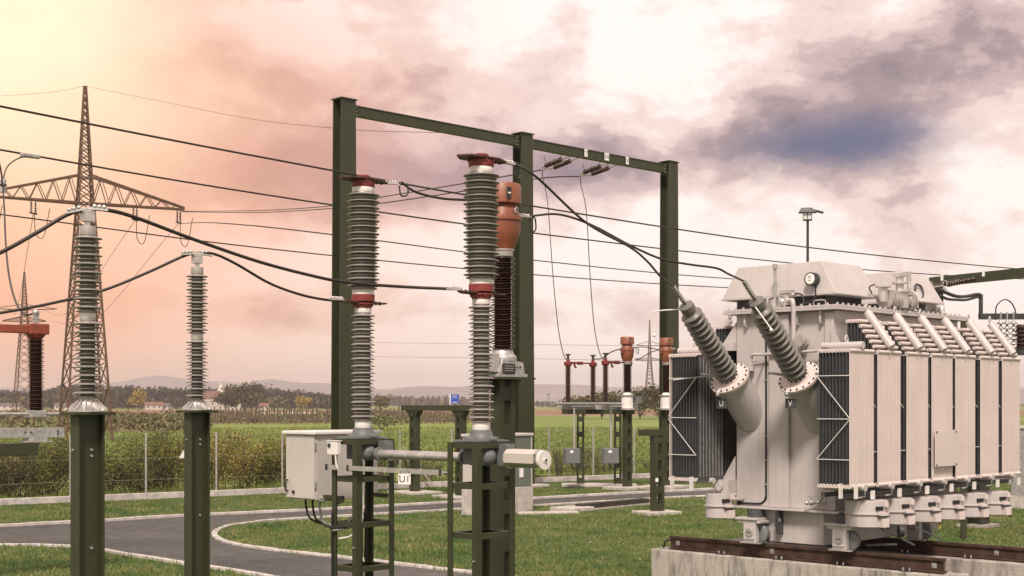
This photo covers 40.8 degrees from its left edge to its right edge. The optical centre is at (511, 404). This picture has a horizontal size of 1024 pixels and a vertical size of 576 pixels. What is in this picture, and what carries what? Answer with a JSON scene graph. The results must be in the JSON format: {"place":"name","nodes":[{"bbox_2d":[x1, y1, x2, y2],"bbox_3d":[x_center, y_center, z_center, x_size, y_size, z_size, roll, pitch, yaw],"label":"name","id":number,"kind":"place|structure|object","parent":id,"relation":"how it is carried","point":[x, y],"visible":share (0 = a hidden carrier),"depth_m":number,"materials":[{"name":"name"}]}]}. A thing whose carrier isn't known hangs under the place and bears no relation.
{"place":"outdoors","nodes":[
{"label":"outdoors","id":0,"kind":"place"},
{"bbox_2d":[144,402,162,409],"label":"house","id":1,"kind":"structure","parent":0,"point":[153,405],"depth_m":607.96,"materials":[{"name":"paint"}]},
{"bbox_2d":[203,391,221,409],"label":"house","id":2,"kind":"structure","parent":0,"point":[208,399],"depth_m":597.58,"materials":[{"name":"tile"}]},
{"bbox_2d":[2,417,441,431],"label":"rough ground","id":3,"kind":"structure","parent":0,"point":[126,430],"depth_m":137.03,"materials":[{"name":"plant"}]},
{"bbox_2d":[0,272,56,411],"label":"lattice tower","id":4,"kind":"structure","parent":3,"relation":"on","point":[21,323],"depth_m":200.71,"materials":[{"name":"metal"}]},
{"bbox_2d":[0,409,489,431],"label":"brush","id":5,"kind":"object","parent":3,"relation":"on","point":[133,420],"visible":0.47,"depth_m":154.41,"materials":[{"name":"green plant"}]},
{"bbox_2d":[210,406,472,423],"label":"nursery saplings","id":6,"kind":"object","parent":3,"relation":"on","point":[295,412],"visible":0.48,"depth_m":174.93,"materials":[{"name":"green plant"}]},
{"bbox_2d":[0,467,649,498],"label":"verge grass","id":7,"kind":"structure","parent":0,"point":[278,485],"depth_m":37.77,"materials":[{"name":"plant"}]},
{"bbox_2d":[327,499,343,575],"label":"support post","id":8,"kind":"object","parent":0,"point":[332,539],"visible":0.89,"depth_m":13.17,"materials":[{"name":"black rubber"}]},
{"bbox_2d":[0,214,728,287],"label":"overhead conductor","id":9,"kind":"object","parent":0,"point":[326,254],"visible":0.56,"depth_m":46.67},
{"bbox_2d":[0,478,1010,575],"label":"road","id":10,"kind":"structure","parent":0,"point":[161,537],"depth_m":24.16,"materials":[{"name":"grey asphalt"}]},
{"bbox_2d":[0,488,713,526],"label":"kerb","id":11,"kind":"structure","parent":10,"relation":"on","point":[277,511],"depth_m":30.65,"materials":[{"name":"concrete"}]},
{"bbox_2d":[798,207,823,261],"bbox_3d":[8.689,-1.654,39.984,0.710,8.110,0.372,0,0,10],"label":"yard lamp","id":12,"kind":"object","parent":10,"relation":"on","point":[807,212],"visible":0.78,"depth_m":39.97,"materials":[{"name":"metal"}]},
{"bbox_2d":[0,149,1021,278],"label":"overhead conductor","id":13,"kind":"object","parent":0,"point":[380,211],"visible":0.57,"depth_m":36.65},
{"bbox_2d":[0,478,1023,575],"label":"lawn","id":14,"kind":"structure","parent":0,"point":[644,542],"depth_m":25.55,"materials":[{"name":"plant"}]},
{"bbox_2d":[0,443,38,455],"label":"support beam","id":15,"kind":"structure","parent":14,"relation":"on","point":[19,449],"depth_m":18.74,"materials":[{"name":"green metal"}]},
{"bbox_2d":[0,309,63,442],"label":"disconnector","id":16,"kind":"object","parent":15,"relation":"on","point":[35,332],"visible":1,"depth_m":18.92,"materials":[{"name":"brown ceramic"}]},
{"bbox_2d":[2,156,32,315],"bbox_3d":[-8.838,-3.347,24.561,0.549,4.241,12.014,0,0,-20],"label":"dropper wire","id":17,"kind":"object","parent":16,"relation":"attached to","point":[12,291],"visible":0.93,"depth_m":24.17,"materials":[{"name":"metal"}]},
{"bbox_2d":[59,412,115,575],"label":"steel post","id":18,"kind":"object","parent":14,"relation":"on","point":[87,493],"visible":0.98,"depth_m":9.09,"materials":[{"name":"green metal"}]},
{"bbox_2d":[67,204,107,411],"bbox_3d":[-2.806,-0.639,9.100,0.250,1.374,0.250,0,0,44],"label":"post insulator","id":19,"kind":"object","parent":18,"relation":"on","point":[87,401],"visible":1,"depth_m":9.05,"materials":[{"name":"ceramic"}]},
{"bbox_2d":[0,207,447,289],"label":"connection cable","id":20,"kind":"object","parent":19,"relation":"attached to","point":[38,231],"visible":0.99,"depth_m":10.13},
{"bbox_2d":[0,543,277,575],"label":"kerb","id":21,"kind":"structure","parent":14,"relation":"on","point":[143,556],"depth_m":21.22,"materials":[{"name":"concrete"}]},
{"bbox_2d":[176,410,218,575],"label":"steel post","id":22,"kind":"object","parent":14,"relation":"on","point":[196,492],"visible":1,"depth_m":11.79,"materials":[{"name":"green metal"}]},
{"bbox_2d":[181,250,212,409],"bbox_3d":[-2.700,-0.638,11.800,0.250,1.372,0.259,0,0,44],"label":"post insulator","id":23,"kind":"object","parent":22,"relation":"on","point":[197,329],"visible":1,"depth_m":11.75,"materials":[{"name":"ceramic"}]},
{"bbox_2d":[0,251,339,313],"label":"connection cable","id":24,"kind":"object","parent":23,"relation":"attached to","point":[155,269],"visible":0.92,"depth_m":11.72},
{"bbox_2d":[332,438,393,575],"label":"breaker frame","id":25,"kind":"object","parent":14,"relation":"on","point":[359,566],"visible":0.88,"depth_m":13.15,"materials":[{"name":"green metal"}]},
{"bbox_2d":[326,440,341,454],"bbox_3d":[-1.696,0.411,13.108,0.160,0.138,0.072,0,0,44],"label":"gauge box","id":26,"kind":"object","parent":25,"relation":"attached to","point":[333,447],"visible":1,"depth_m":13.07,"materials":[{"name":"white paint"}]},
{"bbox_2d":[282,429,387,500],"bbox_3d":[-1.720,0.603,13.760,0.775,0.685,0.885,0,0,44],"label":"control cabinet","id":27,"kind":"object","parent":25,"relation":"attached to","point":[308,475],"visible":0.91,"depth_m":13.54,"materials":[{"name":"white metal"}]},
{"bbox_2d":[340,511,367,559],"bbox_3d":[-1.515,1.262,13.245,0.329,0.480,0.067,0,0,-42],"label":"cable loop","id":28,"kind":"object","parent":25,"relation":"attached to","point":[366,536],"visible":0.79,"depth_m":13.32,"materials":[{"name":"black rubber"}]},
{"bbox_2d":[329,174,408,460],"bbox_3d":[-1.366,-0.832,13.241,0.800,2.741,0.476,0,0,-10],"label":"circuit breaker","id":29,"kind":"object","parent":25,"relation":"on","point":[363,214],"visible":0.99,"depth_m":13.14,"materials":[{"name":"grey ceramic"}]},
{"bbox_2d":[401,181,497,209],"bbox_3d":[-0.648,-2.048,13.987,0.143,0.277,1.348,0,0,44],"label":"connection cable","id":30,"kind":"object","parent":29,"relation":"attached to","point":[431,196],"visible":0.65,"depth_m":13.90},
{"bbox_2d":[325,464,446,475],"bbox_3d":[-1.177,0.598,12.630,1.660,0.060,0.071,0,0,44],"label":"cable tray","id":31,"kind":"object","parent":25,"relation":"attached to","point":[439,472],"visible":1,"depth_m":12.56,"materials":[{"name":"metal"}]},
{"bbox_2d":[387,405,473,499],"bbox_3d":[-1.965,1.208,36.150,1.000,2.375,3.342,0,0,-37],"label":"bench support","id":32,"kind":"object","parent":14,"relation":"on","point":[459,412],"visible":0.69,"depth_m":36.45,"materials":[{"name":"green metal"}]},
{"bbox_2d":[447,442,514,575],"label":"breaker frame","id":33,"kind":"object","parent":14,"relation":"on","point":[481,533],"visible":0.84,"depth_m":12.02,"materials":[{"name":"green metal"}]},
{"bbox_2d":[447,153,521,465],"bbox_3d":[-0.212,-0.832,12.112,0.861,2.741,0.449,0,0,-25],"label":"circuit breaker","id":34,"kind":"object","parent":33,"relation":"on","point":[481,190],"visible":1,"depth_m":12.02,"materials":[{"name":"grey ceramic"}]},
{"bbox_2d":[373,447,465,464],"bbox_3d":[-0.840,0.470,12.654,1.190,0.130,0.130,0,0,44],"label":"drive shaft tube","id":35,"kind":"object","parent":34,"relation":"attached to","point":[380,453],"visible":0.81,"depth_m":12.66,"materials":[{"name":"metal"}]},
{"bbox_2d":[502,449,550,469],"bbox_3d":[0.132,0.470,11.778,0.445,0.172,0.174,0,0,44],"label":"damper cover","id":36,"kind":"object","parent":34,"relation":"attached to","point":[529,458],"visible":1,"depth_m":11.69,"materials":[{"name":"metal"}]},
{"bbox_2d":[514,162,673,286],"bbox_3d":[0.946,-1.782,14.299,0.094,0.810,4.224,0,0,27],"label":"connection cable","id":37,"kind":"object","parent":34,"relation":"attached to","point":[582,219],"visible":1,"depth_m":14.02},
{"bbox_2d":[461,433,533,515],"bbox_3d":[-0.311,1.520,30.402,0.440,1.760,1.850,0,0,44],"label":"relay cabinet","id":38,"kind":"object","parent":14,"relation":"on","point":[523,491],"visible":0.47,"depth_m":30.62,"materials":[{"name":"metal"}]},
{"bbox_2d":[331,96,679,498],"bbox_3d":[0.385,-2.715,39.850,14.162,10.230,1.100,0,0,-44],"label":"steel gantry","id":39,"kind":"object","parent":14,"relation":"on","point":[347,111],"visible":0.62,"depth_m":39.52,"materials":[{"name":"metal"}]},
{"bbox_2d":[541,155,578,170],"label":"tension insulator","id":40,"kind":"object","parent":39,"relation":"attached to","point":[557,163],"visible":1,"depth_m":42.39,"materials":[{"name":"brown ceramic"}]},
{"bbox_2d":[183,169,540,211],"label":"overhead conductor","id":41,"kind":"object","parent":40,"relation":"attached to","point":[377,197],"visible":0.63,"depth_m":54.88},
{"bbox_2d":[542,171,565,358],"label":"dropper wire","id":42,"kind":"object","parent":40,"relation":"hanging from","point":[552,271],"visible":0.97,"depth_m":40.34,"materials":[{"name":"metal"}]},
{"bbox_2d":[579,163,617,176],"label":"tension insulator","id":43,"kind":"object","parent":39,"relation":"attached to","point":[596,170],"visible":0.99,"depth_m":43.62,"materials":[{"name":"brown ceramic"}]},
{"bbox_2d":[180,176,578,212],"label":"overhead conductor","id":44,"kind":"object","parent":43,"relation":"attached to","point":[378,203],"visible":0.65,"depth_m":55.33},
{"bbox_2d":[580,177,603,359],"bbox_3d":[2.291,-4.294,41.671,0.292,6.283,6.588,0,0,-3],"label":"dropper wire","id":45,"kind":"object","parent":43,"relation":"hanging from","point":[589,272],"visible":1,"depth_m":40.00,"materials":[{"name":"metal"}]},
{"bbox_2d":[0,423,1023,504],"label":"fence","id":46,"kind":"object","parent":14,"relation":"on","point":[66,499],"visible":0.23,"depth_m":36.27,"materials":[{"name":"metal"}]},
{"bbox_2d":[489,377,535,575],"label":"lattice post","id":47,"kind":"object","parent":14,"relation":"on","point":[502,425],"visible":0.8,"depth_m":14.57,"materials":[{"name":"green metal"}]},
{"bbox_2d":[489,182,536,377],"bbox_3d":[-0.005,-1.310,14.729,0.422,2.072,0.794,0,0,44],"label":"current transformer","id":48,"kind":"object","parent":47,"relation":"on","point":[506,363],"visible":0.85,"depth_m":14.53,"materials":[{"name":"ceramic"}]},
{"bbox_2d":[516,511,578,514],"bbox_3d":[0.775,2.375,30.191,1.350,0.050,0.300,0,0,-12],"label":"concrete strip","id":49,"kind":"object","parent":14,"relation":"on","point":[545,512],"visible":0.96,"depth_m":30.09,"materials":[{"name":"concrete"}]},
{"bbox_2d":[550,505,593,511],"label":"concrete slab","id":50,"kind":"structure","parent":14,"relation":"on","point":[574,508],"depth_m":30.74,"materials":[{"name":"concrete"}]},
{"bbox_2d":[562,409,636,486],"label":"disconnector table","id":51,"kind":"object","parent":14,"relation":"on","point":[581,483],"visible":0.9,"depth_m":40.17,"materials":[{"name":"green metal"}]},
{"bbox_2d":[554,354,596,408],"bbox_3d":[1.866,-0.650,39.427,0.360,1.580,2.202,0,0,43],"label":"disconnector","id":52,"kind":"object","parent":51,"relation":"on","point":[567,404],"visible":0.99,"depth_m":39.29,"materials":[{"name":"brown ceramic"}]},
{"bbox_2d":[563,408,580,469],"bbox_3d":[1.712,0.983,39.050,0.520,1.766,0.348,0,0,-20],"label":"drive box","id":53,"kind":"object","parent":52,"relation":"attached to","point":[571,456],"visible":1,"depth_m":38.91,"materials":[{"name":"metal"}]},
{"bbox_2d":[595,353,637,409],"bbox_3d":[2.886,-0.650,38.715,0.360,1.580,2.337,0,0,36],"label":"disconnector","id":54,"kind":"object","parent":51,"relation":"on","point":[605,404],"visible":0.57,"depth_m":38.35,"materials":[{"name":"brown ceramic"}]},
{"bbox_2d":[601,409,619,469],"bbox_3d":[2.771,0.975,38.650,0.520,1.749,0.348,0,0,-20],"label":"drive box","id":55,"kind":"object","parent":54,"relation":"attached to","point":[610,455],"visible":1,"depth_m":38.51,"materials":[{"name":"metal"}]},
{"bbox_2d":[211,481,1010,573],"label":"kerb","id":56,"kind":"structure","parent":14,"relation":"on","point":[215,536],"depth_m":24.34,"materials":[{"name":"concrete"}]},
{"bbox_2d":[575,498,649,509],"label":"concrete slab","id":57,"kind":"structure","parent":14,"relation":"on","point":[616,503],"depth_m":31.98,"materials":[{"name":"concrete"}]},
{"bbox_2d":[602,410,649,490],"bbox_3d":[3.248,1.276,38.800,1.000,2.248,1.000,0,0,44],"label":"lattice post","id":58,"kind":"object","parent":14,"relation":"on","point":[626,450],"visible":0.92,"depth_m":38.73,"materials":[{"name":"green metal"}]},
{"bbox_2d":[619,337,641,409],"bbox_3d":[3.362,-0.880,38.843,0.442,2.060,0.713,0,0,68],"label":"current transformer","id":59,"kind":"object","parent":58,"relation":"on","point":[628,398],"visible":1,"depth_m":38.69,"materials":[{"name":"brown paint"}]},
{"bbox_2d":[632,429,681,515],"bbox_3d":[3.417,1.468,30.116,1.450,1.855,0.680,0,0,-25],"label":"tee support","id":60,"kind":"object","parent":14,"relation":"on","point":[657,471],"visible":0.97,"depth_m":29.93,"materials":[{"name":"green metal"}]},
{"bbox_2d":[642,410,688,489],"bbox_3d":[4.416,1.276,39.400,1.000,2.248,1.000,0,0,44],"label":"lattice post","id":61,"kind":"object","parent":14,"relation":"on","point":[664,419],"visible":0.55,"depth_m":39.29,"materials":[{"name":"green metal"}]},
{"bbox_2d":[659,338,675,409],"bbox_3d":[4.530,-0.880,39.443,0.442,2.060,0.713,0,0,68],"label":"current transformer","id":62,"kind":"object","parent":61,"relation":"on","point":[666,348],"visible":0.78,"depth_m":39.28,"materials":[{"name":"orange paint"}]},
{"bbox_2d":[651,547,968,575],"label":"concrete plinth","id":63,"kind":"structure","parent":14,"relation":"on","point":[665,561],"depth_m":17.11,"materials":[{"name":"grey concrete"}]},
{"bbox_2d":[668,536,946,573],"bbox_3d":[3.469,1.813,16.748,3.840,0.177,0.240,0,0,44],"label":"rail","id":64,"kind":"object","parent":63,"relation":"on","point":[906,563],"visible":1,"depth_m":16.57,"materials":[{"name":"metal"}]},
{"bbox_2d":[729,538,1023,575],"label":"concrete plinth","id":65,"kind":"structure","parent":14,"relation":"on","point":[979,567],"depth_m":16.83,"materials":[{"name":"grey concrete"}]},
{"bbox_2d":[785,537,1023,561],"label":"rail","id":66,"kind":"object","parent":65,"relation":"on","point":[981,551],"visible":0.44,"depth_m":17.20,"materials":[{"name":"metal"}]},
{"bbox_2d":[653,261,1020,551],"bbox_3d":[4.187,-0.015,17.724,2.830,3.490,5.420,0,0,44],"label":"power transformer","id":67,"kind":"object","parent":66,"relation":"on","point":[842,407],"visible":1,"depth_m":16.96,"materials":[{"name":"paint"}]},
{"bbox_2d":[530,213,744,281],"bbox_3d":[1.369,-1.732,15.377,2.489,0.710,0.359,0,0,-13],"label":"connection cable","id":68,"kind":"object","parent":67,"relation":"attached to","point":[649,254],"visible":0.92,"depth_m":15.23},
{"bbox_2d":[956,479,998,527],"bbox_3d":[9.142,0.900,27.000,0.600,3.000,0.600,0,0,44],"label":"steel post","id":69,"kind":"object","parent":14,"relation":"on","point":[984,522],"visible":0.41,"depth_m":26.93,"materials":[{"name":"paint"}]},
{"bbox_2d":[960,294,1023,538],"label":"busbar support","id":70,"kind":"object","parent":14,"relation":"on","point":[1018,332],"visible":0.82,"depth_m":23.95,"materials":[{"name":"metal"}]},
{"bbox_2d":[938,288,980,297],"bbox_3d":[7.476,-1.864,23.014,0.113,0.165,2.403,0,0,34],"label":"busbar cable","id":71,"kind":"object","parent":70,"relation":"attached to","point":[943,291],"visible":1,"depth_m":22.94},
{"bbox_2d":[1010,426,1023,508],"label":"relay cabinet","id":72,"kind":"object","parent":14,"relation":"on","point":[1017,496],"visible":0.55,"depth_m":31.69,"materials":[{"name":"metal"}]},
{"bbox_2d":[0,406,1023,497],"bbox_3d":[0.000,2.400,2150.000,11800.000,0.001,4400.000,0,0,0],"label":"ground","id":73,"kind":"structure","parent":0,"point":[590,421],"depth_m":164.96,"materials":[{"name":"green plant"}]},
{"bbox_2d":[0,437,45,497],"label":"hedge shrub","id":74,"kind":"object","parent":73,"relation":"on","point":[9,461],"visible":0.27,"depth_m":35.16,"materials":[{"name":"green plant"}]},
{"bbox_2d":[0,456,63,495],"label":"hedge shrub","id":75,"kind":"object","parent":73,"relation":"on","point":[8,469],"visible":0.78,"depth_m":34.57,"materials":[{"name":"green plant"}]},
{"bbox_2d":[0,441,68,497],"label":"hedge shrub","id":76,"kind":"object","parent":73,"relation":"on","point":[42,475],"visible":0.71,"depth_m":35.18,"materials":[{"name":"green plant"}]},
{"bbox_2d":[9,419,69,495],"bbox_3d":[-12.269,1.400,36.145,2.670,2.019,2.286,0,0,37],"label":"hedge shrub","id":77,"kind":"object","parent":73,"relation":"on","point":[52,451],"visible":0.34,"depth_m":35.87,"materials":[{"name":"green plant"}]},
{"bbox_2d":[48,436,126,490],"bbox_3d":[-11.071,1.551,35.986,1.904,1.715,2.224,0,0,-33],"label":"hedge shrub","id":78,"kind":"object","parent":73,"relation":"on","point":[106,464],"visible":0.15,"depth_m":35.85,"materials":[{"name":"green plant"}]},
{"bbox_2d":[0,86,192,442],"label":"lattice tower","id":79,"kind":"structure","parent":73,"relation":"on","point":[91,176],"depth_m":85.84,"materials":[{"name":"metal"}]},
{"bbox_2d":[179,222,946,289],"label":"overhead conductor","id":80,"kind":"object","parent":79,"relation":"attached to","point":[443,249],"visible":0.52,"depth_m":50.88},
{"bbox_2d":[57,457,141,491],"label":"hedge shrub","id":81,"kind":"object","parent":73,"relation":"on","point":[110,487],"visible":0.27,"depth_m":36.74,"materials":[{"name":"green plant"}]},
{"bbox_2d":[105,442,180,492],"bbox_3d":[-10.064,1.678,36.620,2.220,1.460,2.536,0,0,29],"label":"hedge shrub","id":82,"kind":"object","parent":73,"relation":"on","point":[131,474],"visible":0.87,"depth_m":36.32,"materials":[{"name":"green plant"}]},
{"bbox_2d":[110,421,183,491],"bbox_3d":[-9.679,1.423,37.223,2.318,1.973,1.985,0,0,-16],"label":"hedge shrub","id":83,"kind":"object","parent":73,"relation":"on","point":[158,459],"visible":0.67,"depth_m":36.96,"materials":[{"name":"green plant"}]},
{"bbox_2d":[140,420,214,491],"bbox_3d":[-9.247,1.402,37.722,2.307,2.016,1.975,0,0,38],"label":"hedge shrub","id":84,"kind":"object","parent":73,"relation":"on","point":[178,461],"visible":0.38,"depth_m":37.43,"materials":[{"name":"green plant"}]},
{"bbox_2d":[171,421,244,488],"bbox_3d":[-8.427,1.396,38.562,2.066,2.014,2.193,0,0,-5],"label":"hedge shrub","id":85,"kind":"object","parent":73,"relation":"on","point":[226,448],"visible":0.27,"depth_m":38.47,"materials":[{"name":"green plant"}]},
{"bbox_2d":[177,430,238,488],"bbox_3d":[-8.361,1.545,37.631,1.766,1.715,1.874,0,0,-43],"label":"hedge shrub","id":86,"kind":"object","parent":73,"relation":"on","point":[213,465],"visible":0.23,"depth_m":37.58,"materials":[{"name":"green plant"}]},
{"bbox_2d":[211,425,273,488],"bbox_3d":[-7.647,1.481,38.296,2.182,1.844,2.055,0,0,19],"label":"hedge shrub","id":87,"kind":"object","parent":73,"relation":"on","point":[239,468],"visible":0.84,"depth_m":38.16,"materials":[{"name":"green plant"}]},
{"bbox_2d":[221,432,285,487],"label":"hedge shrub","id":88,"kind":"object","parent":73,"relation":"on","point":[269,444],"visible":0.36,"depth_m":38.91,"materials":[{"name":"green plant"}]},
{"bbox_2d":[233,436,285,486],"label":"hedge shrub","id":89,"kind":"object","parent":73,"relation":"on","point":[273,466],"visible":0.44,"depth_m":38.87,"materials":[{"name":"green plant"}]},
{"bbox_2d":[0,426,658,473],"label":"crop plants","id":90,"kind":"object","parent":73,"relation":"on","point":[424,446],"visible":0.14,"depth_m":90.95,"materials":[{"name":"green plant"}]},
{"bbox_2d":[370,411,408,429],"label":"field bush","id":91,"kind":"object","parent":73,"relation":"on","point":[378,419],"visible":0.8,"depth_m":124.69,"materials":[{"name":"green plant"}]},
{"bbox_2d":[0,384,1022,408],"bbox_3d":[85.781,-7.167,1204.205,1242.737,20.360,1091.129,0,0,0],"label":"conifer wood","id":92,"kind":"object","parent":73,"relation":"on","point":[161,393],"visible":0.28,"depth_m":746.60,"materials":[{"name":"green plant"}]},
{"bbox_2d":[0,391,1023,408],"bbox_3d":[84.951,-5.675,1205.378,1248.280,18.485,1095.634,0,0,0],"label":"broadleaf wood","id":93,"kind":"object","parent":73,"relation":"on","point":[55,398],"visible":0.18,"depth_m":681.18,"materials":[{"name":"plant"}]},
{"bbox_2d":[543,443,572,475],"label":"bare shrub","id":94,"kind":"object","parent":73,"relation":"on","point":[557,464],"visible":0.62,"depth_m":45.60,"materials":[{"name":"green plant"}]},
{"bbox_2d":[559,446,598,472],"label":"bare shrub","id":95,"kind":"object","parent":73,"relation":"on","point":[586,466],"visible":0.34,"depth_m":46.45,"materials":[{"name":"green plant"}]},
{"bbox_2d":[583,389,623,418],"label":"field bush","id":96,"kind":"object","parent":73,"relation":"on","point":[612,398],"visible":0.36,"depth_m":225.98,"materials":[{"name":"green plant"}]},
{"bbox_2d":[618,385,658,418],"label":"field bush","id":97,"kind":"object","parent":73,"relation":"on","point":[646,399],"visible":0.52,"depth_m":223.44,"materials":[{"name":"green plant"}]},
{"bbox_2d":[632,382,658,418],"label":"field bush","id":98,"kind":"object","parent":73,"relation":"on","point":[656,402],"visible":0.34,"depth_m":225.60,"materials":[{"name":"green plant"}]},
{"bbox_2d":[929,268,1023,301],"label":"steel gantry","id":99,"kind":"object","parent":73,"relation":"on","point":[999,275],"visible":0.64,"depth_m":58.45,"materials":[{"name":"metal"}]},
{"bbox_2d":[0,105,1013,268],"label":"overhead conductor","id":100,"kind":"object","parent":99,"relation":"attached to","point":[101,126],"visible":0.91,"depth_m":32.81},
{"bbox_2d":[933,276,975,288],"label":"tension insulator","id":101,"kind":"object","parent":99,"relation":"attached to","point":[961,281],"visible":1,"depth_m":59.00,"materials":[{"name":"brown ceramic"}]},
{"bbox_2d":[0,379,1023,405],"bbox_3d":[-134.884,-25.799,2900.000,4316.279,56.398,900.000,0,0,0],"label":"hills","id":102,"kind":"structure","parent":0,"point":[416,392],"depth_m":2713.46,"materials":[{"name":"plant"}]},
{"bbox_2d":[0,375,1023,391],"bbox_3d":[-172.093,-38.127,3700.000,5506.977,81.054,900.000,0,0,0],"label":"hills","id":103,"kind":"structure","parent":0,"point":[157,381],"depth_m":3555.78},
{"bbox_2d":[0,410,1023,414],"bbox_3d":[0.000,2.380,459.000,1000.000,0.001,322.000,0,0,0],"label":"brown field","id":104,"kind":"structure","parent":0,"point":[547,412],"depth_m":466.54,"materials":[{"name":"soil"}]},
{"bbox_2d":[126,388,146,410],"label":"yellow tree","id":105,"kind":"object","parent":104,"relation":"on","point":[137,399],"visible":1,"depth_m":499.21,"materials":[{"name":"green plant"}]},
{"bbox_2d":[210,392,239,407],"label":"broad tree","id":106,"kind":"object","parent":104,"relation":"on","point":[222,400],"visible":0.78,"depth_m":478.29,"materials":[{"name":"green plant"}]},
{"bbox_2d":[221,380,271,410],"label":"broad tree","id":107,"kind":"object","parent":104,"relation":"on","point":[246,394],"visible":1,"depth_m":467.00,"materials":[{"name":"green plant"}]},
{"bbox_2d":[373,394,392,408],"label":"broad tree","id":108,"kind":"object","parent":104,"relation":"on","point":[380,401],"visible":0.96,"depth_m":419.19,"materials":[{"name":"yellow plant"}]},
{"bbox_2d":[0,0,1023,388],"label":"sky","id":109,"kind":"structure","parent":0,"point":[901,122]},
{"bbox_2d":[636,320,658,416],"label":"lattice tower","id":110,"kind":"structure","parent":0,"point":[651,360],"depth_m":257.83,"materials":[{"name":"metal"}]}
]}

